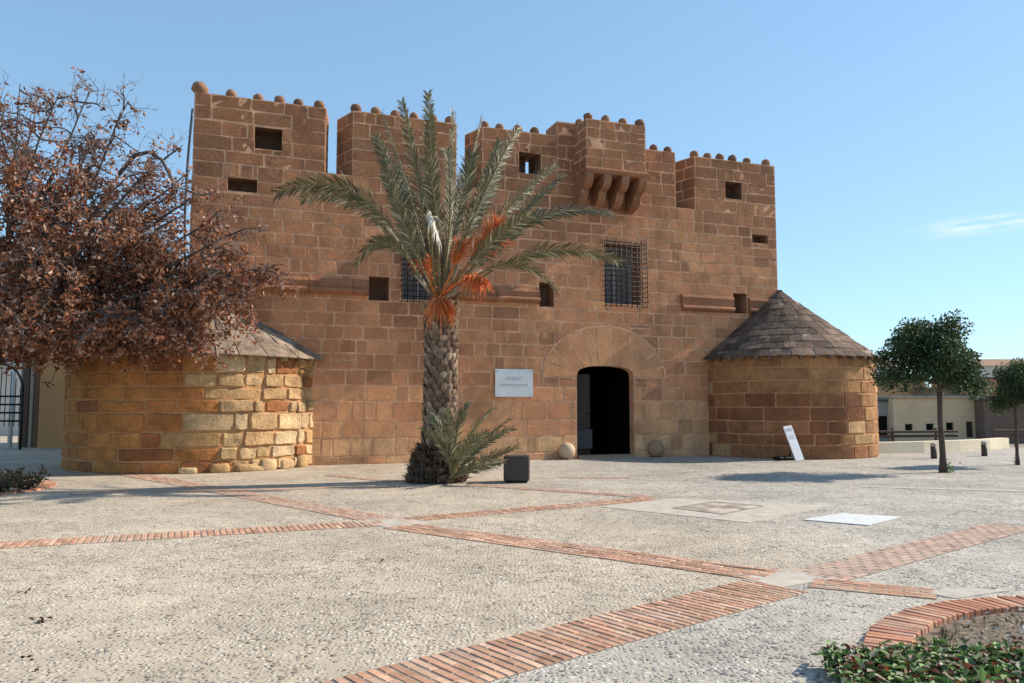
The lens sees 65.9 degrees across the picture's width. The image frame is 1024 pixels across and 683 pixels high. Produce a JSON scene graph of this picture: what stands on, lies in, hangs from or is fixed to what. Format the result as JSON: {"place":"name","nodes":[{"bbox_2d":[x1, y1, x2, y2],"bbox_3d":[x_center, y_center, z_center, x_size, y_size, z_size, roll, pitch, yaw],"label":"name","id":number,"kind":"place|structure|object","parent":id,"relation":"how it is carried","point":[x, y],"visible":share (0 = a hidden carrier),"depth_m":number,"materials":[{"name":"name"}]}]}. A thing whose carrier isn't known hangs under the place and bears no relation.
{"place":"outdoors","nodes":[
{"label":"outdoors","id":0,"kind":"place"},
{"bbox_2d":[0,358,21,434],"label":"house","id":1,"kind":"structure","parent":0,"point":[4,430],"depth_m":41.88,"materials":[{"name":"brick"}]},
{"bbox_2d":[7,362,19,447],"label":"white column","id":2,"kind":"structure","parent":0,"point":[10,436],"depth_m":29.84,"materials":[{"name":"white paint"}]},
{"bbox_2d":[0,435,1023,682],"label":"plaza ground","id":3,"kind":"structure","parent":0,"point":[300,605],"depth_m":7.85,"materials":[{"name":"beige gravel"}]},
{"bbox_2d":[0,364,23,449],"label":"iron gate","id":4,"kind":"structure","parent":3,"relation":"on","point":[21,396],"depth_m":28.39,"materials":[{"name":"metal"}]},
{"bbox_2d":[20,655,32,660],"bbox_3d":[-3.058,1.992,4.973,0.095,0.036,0.038,0,-5,0],"label":"dead leaf","id":5,"kind":"object","parent":3,"relation":"on","point":[28,656],"visible":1,"depth_m":4.98,"materials":[{"name":"brown plant"}]},
{"bbox_2d":[0,479,56,495],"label":"brick edging","id":6,"kind":"object","parent":3,"relation":"on","point":[48,484],"visible":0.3,"depth_m":14.97,"materials":[{"name":"red brick"}]},
{"bbox_2d":[0,473,26,492],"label":"shrub","id":7,"kind":"object","parent":6,"relation":"on","point":[5,486],"visible":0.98,"depth_m":14.22,"materials":[{"name":"green plant"}]},
{"bbox_2d":[3,462,52,490],"bbox_3d":[-9.132,2.544,14.797,0.806,0.517,0.850,-4,-6,40],"label":"shrub","id":8,"kind":"object","parent":6,"relation":"on","point":[29,482],"visible":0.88,"depth_m":14.77,"materials":[{"name":"green plant"}]},
{"bbox_2d":[28,616,52,623],"bbox_3d":[-3.470,2.067,5.829,0.072,0.090,0.166,-3,-5,29],"label":"dead leaf","id":9,"kind":"object","parent":3,"relation":"on","point":[41,620],"visible":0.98,"depth_m":5.81,"materials":[{"name":"brown plant"}]},
{"bbox_2d":[18,360,65,447],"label":"rendered building","id":10,"kind":"structure","parent":3,"relation":"on","point":[43,414],"depth_m":29.93,"materials":[{"name":"plaster"}]},
{"bbox_2d":[69,489,141,495],"bbox_3d":[-7.464,2.778,14.517,1.162,0.035,0.500,3,-6,-37],"label":"brick band","id":11,"kind":"object","parent":3,"relation":"on","point":[103,492],"visible":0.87,"depth_m":14.44,"materials":[{"name":"red brick"}]},
{"bbox_2d":[0,67,305,390],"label":"brown tree","id":12,"kind":"object","parent":3,"relation":"on","point":[60,298],"visible":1,"depth_m":17.27,"materials":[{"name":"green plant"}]},
{"bbox_2d":[61,309,323,473],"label":"round tower","id":13,"kind":"structure","parent":3,"relation":"on","point":[252,410],"depth_m":18.82,"materials":[{"name":"stone"}]},
{"bbox_2d":[0,520,385,548],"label":"brick band","id":14,"kind":"object","parent":3,"relation":"on","point":[121,538],"visible":0.91,"depth_m":9.74,"materials":[{"name":"red brick"}]},
{"bbox_2d":[116,474,397,521],"bbox_3d":[-5.947,2.842,15.319,0.550,0.035,12.075,4,-6,-44],"label":"brick band","id":15,"kind":"object","parent":3,"relation":"on","point":[323,509],"visible":0.81,"depth_m":13.34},
{"bbox_2d":[148,485,399,492],"bbox_3d":[-4.445,2.824,15.086,4.584,0.035,0.300,1,-5,-13],"label":"brick band","id":16,"kind":"object","parent":3,"relation":"on","point":[160,491],"visible":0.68,"depth_m":15.10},
{"bbox_2d":[326,475,399,481],"bbox_3d":[-3.291,2.996,17.227,2.286,0.035,0.300,-4,-6,42],"label":"brick band","id":17,"kind":"object","parent":3,"relation":"on","point":[362,478],"visible":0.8,"depth_m":17.18,"materials":[{"name":"red brick"}]},
{"bbox_2d":[352,518,431,527],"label":"concrete slab","id":18,"kind":"structure","parent":3,"relation":"on","point":[389,523],"depth_m":10.74,"materials":[{"name":"beige concrete"}]},
{"bbox_2d":[267,88,625,484],"bbox_3d":[-1.293,-1.194,17.121,7.599,8.583,4.224,0,-5,0],"label":"palm tree","id":19,"kind":"object","parent":3,"relation":"on","point":[439,455],"visible":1,"depth_m":16.54,"materials":[{"name":"green plant"}]},
{"bbox_2d":[189,81,777,465],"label":"castle","id":20,"kind":"structure","parent":3,"relation":"on","point":[610,355],"depth_m":23.39,"materials":[{"name":"stone"}]},
{"bbox_2d":[183,108,193,262],"bbox_3d":[-8.375,-3.478,20.380,0.161,5.204,0.062,2,-5,-20],"label":"cable","id":21,"kind":"object","parent":20,"relation":"attached to","point":[189,144],"visible":0.48,"depth_m":20.46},
{"bbox_2d":[400,232,449,303],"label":"window","id":22,"kind":"structure","parent":20,"relation":"in","point":[413,290],"depth_m":22.88,"materials":[{"name":"black metal"}]},
{"bbox_2d":[495,369,532,396],"bbox_3d":[0.062,1.211,23.034,1.168,0.806,0.046,2,-5,-20],"label":"wall plaque","id":23,"kind":"object","parent":20,"relation":"attached to","point":[513,382],"depth_m":23.02,"materials":[{"name":"stone"}]},
{"bbox_2d":[577,374,589,454],"bbox_3d":[2.044,2.251,24.504,0.840,2.500,0.149,2,-5,-20],"label":"door","id":24,"kind":"structure","parent":20,"relation":"in","point":[583,380],"depth_m":24.58,"materials":[{"name":"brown wood"}]},
{"bbox_2d":[602,238,647,307],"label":"window","id":25,"kind":"structure","parent":20,"relation":"in","point":[618,281],"depth_m":25.11,"materials":[{"name":"black metal"}]},
{"bbox_2d":[504,454,529,482],"bbox_3d":[0.103,2.656,16.512,0.528,0.552,0.528,0,-5,3],"label":"metal box","id":26,"kind":"object","parent":3,"relation":"on","point":[516,468],"visible":0.97,"depth_m":16.25,"materials":[{"name":"metal"}]},
{"bbox_2d":[396,497,655,521],"bbox_3d":[0.400,2.595,12.234,4.654,0.035,0.420,3,-5,-33],"label":"brick band","id":27,"kind":"object","parent":3,"relation":"on","point":[508,510],"visible":0.91,"depth_m":12.07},
{"bbox_2d":[465,484,654,497],"bbox_3d":[0.772,2.801,14.809,3.984,0.035,0.340,-3,-6,34],"label":"brick band","id":28,"kind":"object","parent":3,"relation":"on","point":[565,491],"visible":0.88,"depth_m":14.65,"materials":[{"name":"red brick"}]},
{"bbox_2d":[318,579,806,682],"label":"brick band","id":29,"kind":"object","parent":3,"relation":"on","point":[493,660],"visible":0.97,"depth_m":5.38,"materials":[{"name":"red brick"}]},
{"bbox_2d":[558,443,574,459],"bbox_3d":[1.616,3.237,23.287,0.498,0.498,0.500,0,-5,0],"label":"stone ball","id":30,"kind":"object","parent":3,"relation":"on","point":[566,451],"visible":1,"depth_m":23.11,"materials":[{"name":"stone"}]},
{"bbox_2d":[384,523,781,579],"bbox_3d":[0.464,2.330,8.947,5.008,0.035,0.550,-4,-6,38],"label":"brick band","id":31,"kind":"object","parent":3,"relation":"on","point":[707,567],"visible":0.94,"depth_m":8.60,"materials":[{"name":"red brick"}]},
{"bbox_2d":[560,477,629,478],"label":"brick band","id":32,"kind":"object","parent":3,"relation":"on","point":[598,477],"visible":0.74,"depth_m":17.39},
{"bbox_2d":[647,440,663,456],"bbox_3d":[4.444,3.313,24.407,0.519,0.526,0.529,0,-5,0],"label":"stone ball","id":33,"kind":"object","parent":3,"relation":"on","point":[655,448],"visible":0.99,"depth_m":24.23,"materials":[{"name":"stone"}]},
{"bbox_2d":[561,546,765,570],"bbox_3d":[1.452,2.268,8.298,2.542,0.006,0.080,-3,-6,35],"label":"dark joint","id":34,"kind":"object","parent":3,"relation":"on","point":[679,560],"visible":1,"depth_m":7.99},
{"bbox_2d":[600,498,831,522],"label":"concrete slab","id":35,"kind":"structure","parent":3,"relation":"on","point":[767,510],"depth_m":12.20,"materials":[{"name":"grey concrete"}]},
{"bbox_2d":[673,501,761,514],"bbox_3d":[3.182,2.588,12.318,0.938,0.008,1.336,-4,-6,43],"label":"access hatch","id":36,"kind":"object","parent":35,"relation":"on","point":[714,507],"visible":1,"depth_m":12.30,"materials":[{"name":"grey concrete"}]},
{"bbox_2d":[773,425,803,460],"bbox_3d":[8.007,2.917,22.721,0.645,1.026,0.977,1,-5,-10],"label":"information panel","id":37,"kind":"object","parent":3,"relation":"on","point":[795,450],"visible":1,"depth_m":22.45,"materials":[{"name":"metal"}]},
{"bbox_2d":[741,570,836,586],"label":"concrete slab","id":38,"kind":"structure","parent":3,"relation":"on","point":[786,578],"depth_m":7.28,"materials":[{"name":"grey concrete"}]},
{"bbox_2d":[703,290,881,458],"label":"round tower","id":39,"kind":"structure","parent":3,"relation":"on","point":[778,361],"depth_m":23.88,"materials":[{"name":"stone"}]},
{"bbox_2d":[803,513,899,525],"bbox_3d":[4.792,2.490,11.126,1.268,0.010,0.844,4,-6,-44],"label":"cover plate","id":40,"kind":"object","parent":3,"relation":"on","point":[856,519],"visible":1,"depth_m":11.07,"materials":[{"name":"white metal"}]},
{"bbox_2d":[808,578,936,599],"bbox_3d":[3.139,2.166,6.907,1.003,0.035,0.420,-2,-5,26],"label":"brick band","id":41,"kind":"object","parent":3,"relation":"on","point":[877,588],"visible":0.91,"depth_m":6.88,"materials":[{"name":"red brick"}]},
{"bbox_2d":[791,523,1023,580],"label":"brick band","id":42,"kind":"object","parent":3,"relation":"on","point":[858,566],"visible":0.96,"depth_m":8.54,"materials":[{"name":"red brick"}]},
{"bbox_2d":[878,428,957,441],"bbox_3d":[13.044,3.564,28.736,7.237,0.800,0.119,1,-5,-11],"label":"railing","id":43,"kind":"object","parent":3,"relation":"on","point":[892,436],"visible":0.36,"depth_m":29.06,"materials":[{"name":"wood"}]},
{"bbox_2d":[867,309,995,472],"bbox_3d":[10.078,1.241,18.972,2.410,3.874,2.745,-4,-6,44],"label":"green tree","id":44,"kind":"object","parent":3,"relation":"on","point":[943,358],"visible":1,"depth_m":18.59,"materials":[{"name":"green plant"}]},
{"bbox_2d":[930,443,936,458],"bbox_3d":[12.638,3.277,23.677,0.170,0.460,0.170,0,-5,0],"label":"bollard","id":45,"kind":"object","parent":3,"relation":"on","point":[933,448],"visible":1,"depth_m":23.61,"materials":[{"name":"metal"}]},
{"bbox_2d":[863,595,1023,678],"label":"brick edging","id":46,"kind":"object","parent":3,"relation":"on","point":[906,626],"visible":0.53,"depth_m":5.85,"materials":[{"name":"red brick"}]},
{"bbox_2d":[878,438,1008,453],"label":"parapet wall","id":47,"kind":"structure","parent":3,"relation":"on","point":[924,446],"depth_m":27.11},
{"bbox_2d":[914,612,1023,669],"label":"bed soil","id":48,"kind":"structure","parent":3,"relation":"on","point":[965,631],"depth_m":5.59,"materials":[{"name":"brown soil"}]},
{"bbox_2d":[811,636,1023,682],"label":"ground cover","id":49,"kind":"object","parent":48,"relation":"on","point":[885,662],"visible":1,"depth_m":4.57,"materials":[{"name":"green plant"}]},
{"bbox_2d":[937,626,963,642],"bbox_3d":[2.922,1.953,5.264,0.147,0.095,0.219,-4,-6,39],"label":"grass tuft","id":50,"kind":"object","parent":48,"relation":"on","point":[945,634],"visible":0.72,"depth_m":5.28,"materials":[{"name":"green plant"}]},
{"bbox_2d":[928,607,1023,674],"bbox_3d":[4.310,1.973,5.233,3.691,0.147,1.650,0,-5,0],"label":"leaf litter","id":51,"kind":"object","parent":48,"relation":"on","point":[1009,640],"visible":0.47,"depth_m":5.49,"materials":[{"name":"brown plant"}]},
{"bbox_2d":[931,588,1009,598],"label":"concrete slab","id":52,"kind":"structure","parent":3,"relation":"on","point":[955,593],"depth_m":6.73,"materials":[{"name":"grey concrete"}]},
{"bbox_2d":[981,441,987,455],"bbox_3d":[14.871,3.374,24.883,0.170,0.460,0.170,0,-5,0],"label":"bollard","id":53,"kind":"object","parent":3,"relation":"on","point":[983,448],"visible":1,"depth_m":24.82,"materials":[{"name":"metal"}]},
{"bbox_2d":[979,357,1023,464],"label":"green tree","id":54,"kind":"object","parent":3,"relation":"on","point":[1011,395],"visible":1,"depth_m":21.14,"materials":[{"name":"green plant"}]},
{"bbox_2d":[993,427,1023,446],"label":"railing","id":55,"kind":"object","parent":3,"relation":"on","point":[1021,430],"visible":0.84,"depth_m":30.10,"materials":[{"name":"wood"}]},
{"bbox_2d":[0,0,1023,386],"label":"sky","id":56,"kind":"structure","parent":0,"point":[891,132],"materials":[{"name":"blue"}]},
{"bbox_2d":[877,399,888,441],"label":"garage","id":57,"kind":"structure","parent":0,"point":[882,407],"depth_m":99.18,"materials":[{"name":"white paint"}]},
{"bbox_2d":[876,360,897,376],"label":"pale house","id":58,"kind":"structure","parent":0,"point":[886,366],"depth_m":145.03,"materials":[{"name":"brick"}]},
{"bbox_2d":[876,378,924,395],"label":"tan house","id":59,"kind":"structure","parent":0,"point":[894,389],"depth_m":124.77,"materials":[{"name":"paint"}]},
{"bbox_2d":[877,396,982,441],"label":"cream building","id":60,"kind":"structure","parent":0,"point":[906,413],"depth_m":97.60,"materials":[{"name":"paint"}]},
{"bbox_2d":[905,424,911,430],"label":"window","id":61,"kind":"structure","parent":60,"relation":"in","point":[908,427],"depth_m":97.76,"materials":[{"name":"glass"}]},
{"bbox_2d":[926,424,932,429],"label":"window","id":62,"kind":"structure","parent":60,"relation":"in","point":[928,426],"depth_m":97.76,"materials":[{"name":"glass"}]},
{"bbox_2d":[946,423,952,429],"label":"window","id":63,"kind":"structure","parent":60,"relation":"in","point":[949,426],"depth_m":97.76,"materials":[{"name":"glass"}]},
{"bbox_2d":[966,422,972,436],"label":"door","id":64,"kind":"structure","parent":60,"relation":"in","point":[968,424],"depth_m":97.73,"materials":[{"name":"brown wood"}]},
{"bbox_2d":[913,387,958,395],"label":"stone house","id":65,"kind":"structure","parent":0,"point":[934,393],"depth_m":121.76,"materials":[{"name":"beige stone"}]},
{"bbox_2d":[931,377,1015,396],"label":"ochre house","id":66,"kind":"structure","parent":0,"point":[989,378],"depth_m":119.85,"materials":[{"name":"paint"}]},
{"bbox_2d":[971,398,1023,442],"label":"brown building","id":67,"kind":"structure","parent":0,"point":[987,422],"depth_m":95.56,"materials":[{"name":"paint"}]},
{"bbox_2d":[975,359,1023,376],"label":"white house","id":68,"kind":"structure","parent":0,"point":[989,364],"depth_m":150.84,"materials":[{"name":"paint"}]},
{"bbox_2d":[1009,443,1023,446],"bbox_3d":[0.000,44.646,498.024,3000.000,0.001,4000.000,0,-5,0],"label":"ground","id":69,"kind":"structure","parent":0,"point":[1012,444],"depth_m":91.16,"materials":[{"name":"beige concrete"}]},
{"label":"bed soil","id":70,"kind":"structure","parent":0,"visible":0},
{"bbox_2d":[0,467,33,483],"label":"shrub","id":71,"kind":"object","parent":70,"relation":"on","point":[1,476],"visible":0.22,"depth_m":15.74,"materials":[{"name":"green plant"}]}
]}

